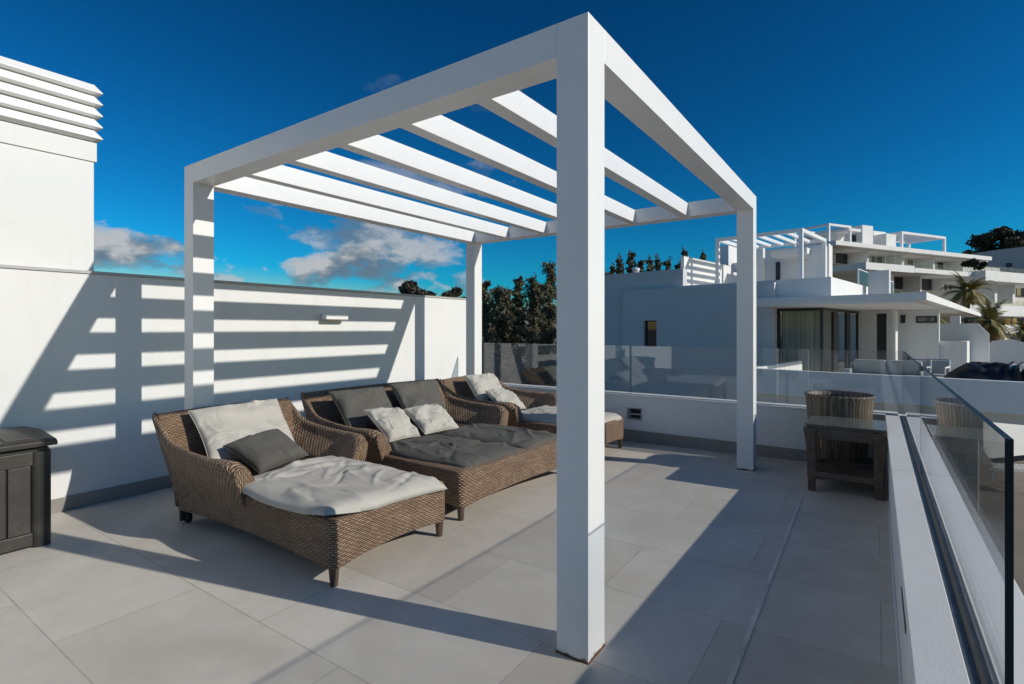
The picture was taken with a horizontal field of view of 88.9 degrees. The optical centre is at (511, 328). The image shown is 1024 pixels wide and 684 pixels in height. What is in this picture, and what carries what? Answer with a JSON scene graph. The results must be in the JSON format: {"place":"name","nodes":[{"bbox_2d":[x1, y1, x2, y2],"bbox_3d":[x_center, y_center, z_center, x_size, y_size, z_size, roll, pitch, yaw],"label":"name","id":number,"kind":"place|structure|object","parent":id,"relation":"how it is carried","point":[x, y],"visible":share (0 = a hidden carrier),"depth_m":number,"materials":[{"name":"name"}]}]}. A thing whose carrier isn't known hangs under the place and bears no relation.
{"place":"outdoors","nodes":[
{"label":"outdoors","id":0,"kind":"place"},
{"bbox_2d":[0,440,901,683],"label":"terrace floor","id":1,"kind":"structure","parent":0,"point":[147,588],"depth_m":2.78,"materials":[{"name":"tile"}]},
{"bbox_2d":[0,426,57,553],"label":"storage box","id":2,"kind":"object","parent":1,"relation":"on","point":[25,486],"visible":1,"depth_m":3.46,"materials":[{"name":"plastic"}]},
{"bbox_2d":[152,397,444,587],"bbox_3d":[-1.549,1.029,3.799,2.043,0.830,1.132,-1,-1,35],"label":"wicker daybed","id":3,"kind":"object","parent":1,"relation":"on","point":[203,484],"visible":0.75,"depth_m":3.40,"materials":[{"name":"brown wicker"}]},
{"bbox_2d":[188,398,294,460],"bbox_3d":[-2.125,0.800,4.186,0.395,0.410,0.739,0,0,35],"label":"back pillow","id":4,"kind":"object","parent":3,"relation":"on","point":[218,428],"visible":0.74,"depth_m":4.06,"materials":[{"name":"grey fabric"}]},
{"bbox_2d":[223,429,308,473],"bbox_3d":[-1.839,0.914,3.910,0.375,0.253,0.465,0,0,35],"label":"scatter cushion","id":5,"kind":"object","parent":3,"relation":"on","point":[264,451],"visible":0.99,"depth_m":3.84,"materials":[{"name":"grey fabric"}]},
{"bbox_2d":[242,456,446,515],"bbox_3d":[-1.217,1.022,3.518,1.264,0.136,0.937,0,0,35],"label":"mattress","id":6,"kind":"object","parent":3,"relation":"on","point":[326,486],"visible":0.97,"depth_m":3.31,"materials":[{"name":"grey fabric"}]},
{"bbox_2d":[300,378,556,520],"bbox_3d":[-0.671,1.018,5.096,2.043,0.856,1.822,-1,-1,38],"label":"wicker daybed","id":7,"kind":"object","parent":1,"relation":"on","point":[465,487],"visible":0.51,"depth_m":4.42,"materials":[{"name":"brown wicker"}]},
{"bbox_2d":[328,386,392,428],"bbox_3d":[-1.411,0.788,5.099,0.350,0.389,0.654,0,0,35],"label":"back pillow","id":8,"kind":"object","parent":7,"relation":"on","point":[352,405],"visible":0.62,"depth_m":4.94,"materials":[{"name":"grey fabric"}]},
{"bbox_2d":[389,379,447,422],"bbox_3d":[-0.974,0.779,5.720,0.357,0.408,0.714,0,0,35],"label":"back pillow","id":9,"kind":"object","parent":7,"relation":"on","point":[415,393],"visible":0.69,"depth_m":5.61,"materials":[{"name":"grey fabric"}]},
{"bbox_2d":[389,434,521,467],"bbox_3d":[-0.558,1.038,4.540,1.119,0.113,0.786,0,0,35],"label":"mattress","id":10,"kind":"object","parent":7,"relation":"on","point":[460,452],"visible":0.87,"depth_m":4.37,"materials":[{"name":"grey fabric"}]},
{"bbox_2d":[364,407,419,441],"bbox_3d":[-1.103,0.875,4.832,0.347,0.286,0.400,0,0,35],"label":"scatter cushion","id":11,"kind":"object","parent":10,"relation":"on","point":[392,424],"visible":0.98,"depth_m":4.75,"materials":[{"name":"grey fabric"}]},
{"bbox_2d":[438,423,556,448],"bbox_3d":[-0.128,1.037,5.146,1.116,0.116,0.704,0,0,35],"label":"mattress","id":12,"kind":"object","parent":7,"relation":"on","point":[521,437],"visible":0.73,"depth_m":4.98,"materials":[{"name":"grey fabric"}]},
{"bbox_2d":[403,404,458,434],"bbox_3d":[-0.804,0.896,5.206,0.330,0.257,0.504,0,0,35],"label":"scatter cushion","id":13,"kind":"object","parent":12,"relation":"on","point":[430,418],"visible":1,"depth_m":5.11,"materials":[{"name":"grey fabric"}]},
{"bbox_2d":[184,12,756,664],"bbox_3d":[-0.113,0.073,4.745,3.658,2.786,3.738,0,0,35],"label":"pergola","id":14,"kind":"object","parent":1,"relation":"on","point":[586,60],"visible":0.91,"depth_m":3.20,"materials":[{"name":"white paint"}]},
{"bbox_2d":[440,373,623,447],"bbox_3d":[0.244,1.030,6.450,2.043,0.830,1.132,-1,-1,35],"label":"wicker daybed","id":15,"kind":"object","parent":1,"relation":"on","point":[458,387],"visible":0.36,"depth_m":6.30,"materials":[{"name":"brown wicker"}]},
{"bbox_2d":[464,373,503,400],"bbox_3d":[-0.313,0.787,6.729,0.379,0.394,0.705,0,0,35],"label":"back pillow","id":16,"kind":"object","parent":15,"relation":"on","point":[479,385],"visible":0.62,"depth_m":6.60,"materials":[{"name":"grey fabric"}]},
{"bbox_2d":[485,388,525,409],"bbox_3d":[-0.075,0.881,6.447,0.339,0.259,0.493,0,0,39],"label":"scatter cushion","id":17,"kind":"object","parent":15,"relation":"on","point":[500,395],"visible":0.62,"depth_m":6.38,"materials":[{"name":"white fabric"}]},
{"bbox_2d":[521,405,621,423],"bbox_3d":[0.622,1.025,6.195,1.146,0.125,0.860,0,0,35],"label":"mattress","id":18,"kind":"object","parent":15,"relation":"on","point":[544,414],"visible":0.45,"depth_m":6.05,"materials":[{"name":"grey fabric"}]},
{"bbox_2d":[726,496,802,683],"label":"floor joint","id":19,"kind":"object","parent":1,"relation":"on","point":[737,663],"visible":1,"depth_m":2.58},
{"bbox_2d":[804,390,875,463],"bbox_3d":[3.159,1.008,5.039,0.588,0.757,0.588,0,0,35],"label":"planter","id":20,"kind":"object","parent":1,"relation":"on","point":[846,404],"visible":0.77,"depth_m":4.83,"materials":[{"name":"brown wicker"}]},
{"bbox_2d":[803,415,887,500],"bbox_3d":[2.896,1.101,4.527,0.589,0.574,0.558,0,0,35],"label":"side table","id":21,"kind":"object","parent":1,"relation":"on","point":[817,429],"visible":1,"depth_m":4.41,"materials":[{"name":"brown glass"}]},
{"bbox_2d":[0,0,1023,309],"label":"sky","id":22,"kind":"structure","parent":0,"point":[889,116],"materials":[{"name":"blue"}]},
{"bbox_2d":[482,311,556,358],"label":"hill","id":23,"kind":"structure","parent":0,"point":[555,326],"depth_m":92.92,"materials":[{"name":"green plant"}]},
{"bbox_2d":[972,247,1023,273],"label":"house","id":24,"kind":"structure","parent":23,"relation":"on","point":[1005,260],"depth_m":94.25,"materials":[{"name":"white paint"}]},
{"bbox_2d":[482,344,1023,595],"bbox_3d":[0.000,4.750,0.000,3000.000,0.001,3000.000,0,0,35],"label":"ground","id":25,"kind":"structure","parent":0,"point":[1019,527],"depth_m":13.23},
{"bbox_2d":[0,56,102,270],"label":"stair housing","id":26,"kind":"object","parent":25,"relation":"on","point":[50,127],"visible":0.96,"depth_m":4.21,"materials":[{"name":"white paint"}]},
{"bbox_2d":[0,264,465,513],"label":"boundary wall","id":27,"kind":"structure","parent":25,"relation":"on","point":[91,372],"depth_m":4.72,"materials":[{"name":"white paint"}]},
{"bbox_2d":[322,314,347,319],"bbox_3d":[-2.131,-0.137,6.265,0.114,0.076,0.310,0,0,35],"label":"wall lamp","id":28,"kind":"object","parent":27,"relation":"attached to","point":[334,316],"visible":1,"depth_m":6.21,"materials":[{"name":"grey metal"}]},
{"bbox_2d":[397,279,436,295],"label":"pine tree","id":29,"kind":"object","parent":25,"relation":"on","point":[409,287],"visible":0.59,"depth_m":37.58,"materials":[{"name":"green plant"}]},
{"bbox_2d":[441,287,465,297],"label":"pine tree","id":30,"kind":"object","parent":25,"relation":"on","point":[455,292],"visible":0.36,"depth_m":41.64,"materials":[{"name":"green plant"}]},
{"bbox_2d":[482,280,501,377],"bbox_3d":[-1.637,0.944,30.053,2.097,7.515,2.305,0,0,7],"label":"conifer tree","id":31,"kind":"object","parent":25,"relation":"on","point":[490,340],"visible":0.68,"depth_m":29.87,"materials":[{"name":"green plant"}]},
{"bbox_2d":[487,285,515,382],"bbox_3d":[-0.868,0.960,33.091,2.534,7.482,2.438,0,0,3],"label":"conifer tree","id":32,"kind":"object","parent":25,"relation":"on","point":[503,347],"visible":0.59,"depth_m":32.76,"materials":[{"name":"green plant"}]},
{"bbox_2d":[496,286,526,382],"bbox_3d":[-0.162,0.883,36.092,2.849,7.638,2.458,0,0,22],"label":"conifer tree","id":33,"kind":"object","parent":25,"relation":"on","point":[508,292],"visible":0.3,"depth_m":35.80,"materials":[{"name":"green plant"}]},
{"bbox_2d":[506,274,526,383],"bbox_3d":[0.417,0.662,31.982,1.550,8.079,1.740,0,0,14],"label":"conifer tree","id":34,"kind":"object","parent":25,"relation":"on","point":[518,325],"visible":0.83,"depth_m":31.85,"materials":[{"name":"green plant"}]},
{"bbox_2d":[516,272,542,385],"bbox_3d":[1.053,0.793,28.871,1.934,7.815,1.894,0,0,-5],"label":"conifer tree","id":35,"kind":"object","parent":25,"relation":"on","point":[530,372],"visible":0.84,"depth_m":28.84,"materials":[{"name":"green plant"}]},
{"bbox_2d":[528,260,556,386],"bbox_3d":[1.989,0.513,28.048,2.326,8.375,2.101,0,0,22],"label":"conifer tree","id":36,"kind":"object","parent":25,"relation":"on","point":[547,323],"visible":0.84,"depth_m":27.81,"materials":[{"name":"green plant"}]},
{"bbox_2d":[528,281,556,385],"bbox_3d":[1.758,0.816,34.034,2.231,7.769,2.476,0,0,-30],"label":"conifer tree","id":37,"kind":"object","parent":25,"relation":"on","point":[540,290],"visible":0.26,"depth_m":33.89,"materials":[{"name":"green plant"}]},
{"bbox_2d":[550,298,556,369],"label":"conifer tree","id":38,"kind":"object","parent":25,"relation":"on","point":[554,336],"depth_m":31.03,"materials":[{"name":"green plant"}]},
{"bbox_2d":[609,262,615,274],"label":"conifer tree","id":39,"kind":"object","parent":25,"relation":"on","point":[612,269],"visible":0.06,"depth_m":51.88,"materials":[{"name":"green plant"}]},
{"bbox_2d":[613,253,624,273],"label":"conifer tree","id":40,"kind":"object","parent":25,"relation":"on","point":[620,269],"visible":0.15,"depth_m":49.84,"materials":[{"name":"green plant"}]},
{"bbox_2d":[625,248,637,272],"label":"conifer tree","id":41,"kind":"object","parent":25,"relation":"on","point":[631,261],"visible":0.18,"depth_m":49.76,"materials":[{"name":"green plant"}]},
{"bbox_2d":[637,257,644,271],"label":"conifer tree","id":42,"kind":"object","parent":25,"relation":"on","point":[640,265],"visible":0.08,"depth_m":51.90,"materials":[{"name":"green plant"}]},
{"bbox_2d":[644,255,654,271],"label":"conifer tree","id":43,"kind":"object","parent":25,"relation":"on","point":[650,266],"visible":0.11,"depth_m":49.92,"materials":[{"name":"green plant"}]},
{"bbox_2d":[654,253,662,270],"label":"conifer tree","id":44,"kind":"object","parent":25,"relation":"on","point":[658,265],"visible":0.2,"depth_m":53.89,"materials":[{"name":"green plant"}]},
{"bbox_2d":[662,256,671,269],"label":"conifer tree","id":45,"kind":"object","parent":25,"relation":"on","point":[668,263],"visible":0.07,"depth_m":49.89,"materials":[{"name":"green plant"}]},
{"bbox_2d":[679,246,688,267],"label":"conifer tree","id":46,"kind":"object","parent":25,"relation":"on","point":[684,252],"visible":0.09,"depth_m":52.10,"materials":[{"name":"green plant"}]},
{"bbox_2d":[504,383,901,469],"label":"parapet","id":47,"kind":"structure","parent":25,"relation":"on","point":[702,423],"depth_m":6.06,"materials":[{"name":"white paint"}]},
{"bbox_2d":[483,343,622,373],"bbox_3d":[0.537,0.539,7.364,2.375,0.632,0.015,0,0,35],"label":"glass panel","id":48,"kind":"object","parent":47,"relation":"on","point":[483,357],"visible":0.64,"depth_m":8.04,"materials":[{"name":"clear glass"}]},
{"bbox_2d":[631,346,772,393],"bbox_3d":[2.251,0.539,6.169,1.765,0.632,0.015,0,0,35],"label":"glass panel","id":49,"kind":"object","parent":47,"relation":"on","point":[631,366],"visible":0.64,"depth_m":6.68,"materials":[{"name":"clear glass"}]},
{"bbox_2d":[700,248,706,259],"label":"conifer tree","id":50,"kind":"object","parent":25,"relation":"on","point":[703,256],"visible":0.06,"depth_m":55.84,"materials":[{"name":"green plant"}]},
{"bbox_2d":[756,240,1023,359],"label":"apartment block","id":51,"kind":"structure","parent":25,"relation":"on","point":[912,270],"depth_m":72.87,"materials":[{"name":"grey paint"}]},
{"bbox_2d":[836,253,846,263],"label":"window","id":52,"kind":"structure","parent":51,"relation":"in","point":[840,258],"depth_m":68.03,"materials":[{"name":"grey glass"}]},
{"bbox_2d":[797,225,895,246],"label":"rooftop penthouse","id":53,"kind":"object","parent":51,"relation":"on","point":[864,234],"visible":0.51,"depth_m":69.80,"materials":[{"name":"white paint"}]},
{"bbox_2d":[793,223,850,246],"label":"roof pergola","id":54,"kind":"object","parent":53,"relation":"on","point":[828,225],"visible":0.55,"depth_m":67.16,"materials":[{"name":"white metal"}]},
{"bbox_2d":[851,235,855,241],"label":"window","id":55,"kind":"structure","parent":53,"relation":"in","point":[853,237],"depth_m":69.68,"materials":[{"name":"black glass"}]},
{"bbox_2d":[872,256,881,262],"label":"window","id":56,"kind":"structure","parent":51,"relation":"in","point":[874,259],"depth_m":71.12,"materials":[{"name":"grey"}]},
{"bbox_2d":[894,277,902,288],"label":"window","id":57,"kind":"structure","parent":51,"relation":"in","point":[898,281],"depth_m":73.57,"materials":[{"name":"grey glass"}]},
{"bbox_2d":[887,231,945,251],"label":"roof pergola","id":58,"kind":"object","parent":51,"relation":"on","point":[907,238],"visible":0.59,"depth_m":76.00,"materials":[{"name":"white metal"}]},
{"bbox_2d":[922,279,931,289],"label":"window","id":59,"kind":"structure","parent":51,"relation":"in","point":[926,283],"depth_m":76.41,"materials":[{"name":"grey glass"}]},
{"bbox_2d":[960,258,987,270],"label":"shrub","id":60,"kind":"object","parent":51,"relation":"on","point":[974,263],"visible":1,"depth_m":63.47,"materials":[{"name":"green plant"}]},
{"bbox_2d":[1008,333,1020,340],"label":"window","id":61,"kind":"structure","parent":51,"relation":"in","point":[1010,336],"depth_m":87.71,"materials":[{"name":"grey"}]},
{"bbox_2d":[1012,318,1023,324],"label":"window","id":62,"kind":"structure","parent":51,"relation":"in","point":[1012,318],"depth_m":87.52,"materials":[{"name":"yellow glass"}]},
{"bbox_2d":[1016,288,1023,295],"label":"window","id":63,"kind":"structure","parent":51,"relation":"in","point":[1019,291],"depth_m":87.39,"materials":[{"name":"yellow glass"}]},
{"bbox_2d":[885,415,1023,683],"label":"side parapet","id":64,"kind":"structure","parent":25,"relation":"on","point":[934,641],"depth_m":1.75,"materials":[{"name":"paint"}]},
{"bbox_2d":[902,351,922,470],"bbox_3d":[3.099,0.539,4.058,0.014,0.632,2.467,0,0,35],"label":"glass panel","id":65,"kind":"object","parent":64,"relation":"on","point":[911,366],"visible":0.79,"depth_m":3.69,"materials":[{"name":"clear glass"}]},
{"bbox_2d":[920,367,1013,683],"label":"glass panel","id":66,"kind":"object","parent":64,"relation":"on","point":[961,465],"visible":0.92,"depth_m":1.36,"materials":[{"name":"clear glass"}]},
{"bbox_2d":[939,270,992,323],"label":"palm tree","id":67,"kind":"object","parent":25,"relation":"on","point":[967,292],"visible":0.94,"depth_m":45.58,"materials":[{"name":"green plant"}]},
{"bbox_2d":[961,299,1021,342],"bbox_3d":[36.504,1.229,40.096,3.462,6.952,3.424,0,0,-20],"label":"palm tree","id":68,"kind":"object","parent":25,"relation":"on","point":[991,326],"visible":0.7,"depth_m":39.59,"materials":[{"name":"green plant"}]},
{"bbox_2d":[962,225,1023,254],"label":"pine tree","id":69,"kind":"object","parent":25,"relation":"on","point":[1007,237],"visible":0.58,"depth_m":108.83,"materials":[{"name":"green plant"}]},
{"bbox_2d":[993,422,1023,456],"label":"garden wall","id":70,"kind":"structure","parent":25,"relation":"on","point":[1015,432],"depth_m":17.98,"materials":[{"name":"white paint"}]},
{"bbox_2d":[1003,463,1023,471],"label":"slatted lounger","id":71,"kind":"object","parent":25,"relation":"on","point":[1018,468],"visible":0.1,"depth_m":15.05,"materials":[{"name":"white"}]},
{"bbox_2d":[1007,319,1023,341],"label":"palm tree","id":72,"kind":"object","parent":25,"relation":"on","point":[1019,333],"visible":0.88,"depth_m":43.93,"materials":[{"name":"green plant"}]},
{"bbox_2d":[604,269,1023,424],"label":"neighbour house","id":73,"kind":"structure","parent":0,"point":[651,318],"depth_m":20.14,"materials":[{"name":"grey paint"}]},
{"bbox_2d":[632,268,639,272],"bbox_3d":[5.394,-2.515,22.685,0.340,0.220,0.340,0,0,35],"label":"roof vent","id":74,"kind":"object","parent":73,"relation":"on","point":[635,270],"visible":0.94,"depth_m":22.56,"materials":[{"name":"white metal"}]},
{"bbox_2d":[645,320,655,346],"bbox_3d":[5.857,0.228,21.809,0.600,1.102,0.050,0,0,44],"label":"window","id":75,"kind":"structure","parent":73,"relation":"in","point":[650,326],"depth_m":21.87,"materials":[{"name":"grey glass"}]},
{"bbox_2d":[680,256,736,284],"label":"roof wall","id":76,"kind":"structure","parent":73,"relation":"on","point":[700,272],"depth_m":25.47,"materials":[{"name":"white paint"}]},
{"bbox_2d":[715,228,825,283],"bbox_3d":[12.024,-2.767,24.209,3.658,2.786,3.738,0,0,44],"label":"pergola","id":77,"kind":"object","parent":73,"relation":"on","point":[802,240],"visible":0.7,"depth_m":23.94,"materials":[{"name":"white paint"}]},
{"bbox_2d":[720,243,890,293],"bbox_3d":[15.139,-3.028,26.592,4.434,3.375,11.537,0,0,-15],"label":"penthouse","id":78,"kind":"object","parent":73,"relation":"on","point":[778,264],"visible":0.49,"depth_m":27.43,"materials":[{"name":"white paint"}]},
{"bbox_2d":[776,262,779,279],"bbox_3d":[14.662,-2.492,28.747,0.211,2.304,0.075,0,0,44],"label":"door","id":79,"kind":"structure","parent":78,"relation":"in","point":[777,263],"depth_m":28.71,"materials":[{"name":"black glass"}]},
{"bbox_2d":[777,308,858,371],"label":"window","id":80,"kind":"structure","parent":73,"relation":"in","point":[800,334],"depth_m":18.25,"materials":[{"name":"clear glass"}]},
{"bbox_2d":[857,269,893,292],"bbox_3d":[16.531,-2.041,23.572,0.055,0.648,8.100,0,0,44],"label":"roof railing","id":81,"kind":"object","parent":73,"relation":"on","point":[867,272],"visible":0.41,"depth_m":21.09,"materials":[{"name":"white metal"}]},
{"bbox_2d":[877,314,886,361],"bbox_3d":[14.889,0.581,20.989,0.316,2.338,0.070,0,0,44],"label":"door","id":82,"kind":"structure","parent":73,"relation":"in","point":[881,318],"depth_m":20.95,"materials":[{"name":"grey glass"}]},
{"bbox_2d":[843,359,929,374],"bbox_3d":[10.191,1.270,14.207,1.880,0.800,0.780,0,0,44],"label":"outdoor sofa","id":83,"kind":"object","parent":73,"relation":"on","point":[882,367],"visible":0.4,"depth_m":14.39,"materials":[{"name":"grey fabric"}]},
{"bbox_2d":[756,361,1023,414],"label":"terrace parapet","id":84,"kind":"structure","parent":73,"relation":"attached to","point":[791,378],"depth_m":12.34,"materials":[{"name":"white paint"}]},
{"bbox_2d":[900,315,904,322],"bbox_3d":[15.311,-0.363,20.435,0.158,0.314,0.035,0,0,44],"label":"window","id":85,"kind":"structure","parent":73,"relation":"in","point":[902,317],"depth_m":20.43,"materials":[{"name":"grey glass"}]},
{"bbox_2d":[914,359,931,371],"bbox_3d":[11.549,1.319,15.004,0.613,0.862,0.589,0,0,-15],"label":"terrace chair","id":86,"kind":"object","parent":73,"relation":"on","point":[926,363],"visible":0.13,"depth_m":14.87,"materials":[{"name":"white"}]},
{"bbox_2d":[916,316,936,322],"bbox_3d":[15.834,-0.334,19.925,0.632,0.255,0.035,0,0,44],"label":"window","id":87,"kind":"structure","parent":73,"relation":"in","point":[919,319],"depth_m":19.91,"materials":[{"name":"grey glass"}]},
{"bbox_2d":[926,358,949,376],"bbox_3d":[12.178,1.319,15.010,0.613,0.862,0.589,0,0,-40],"label":"terrace chair","id":88,"kind":"object","parent":73,"relation":"on","point":[942,368],"visible":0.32,"depth_m":15.10,"materials":[{"name":"white plastic"}]},
{"bbox_2d":[943,361,1023,381],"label":"covered furniture","id":89,"kind":"object","parent":73,"relation":"on","point":[1012,371],"visible":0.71,"depth_m":13.01,"materials":[{"name":"fabric"}]},
{"bbox_2d":[939,316,988,373],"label":"partition wall","id":90,"kind":"structure","parent":0,"point":[960,344],"depth_m":20.17,"materials":[{"name":"white paint"}]},
{"bbox_2d":[982,339,1023,363],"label":"boundary wall","id":91,"kind":"structure","parent":0,"point":[1005,351],"depth_m":20.52,"materials":[{"name":"white paint"}]}
]}

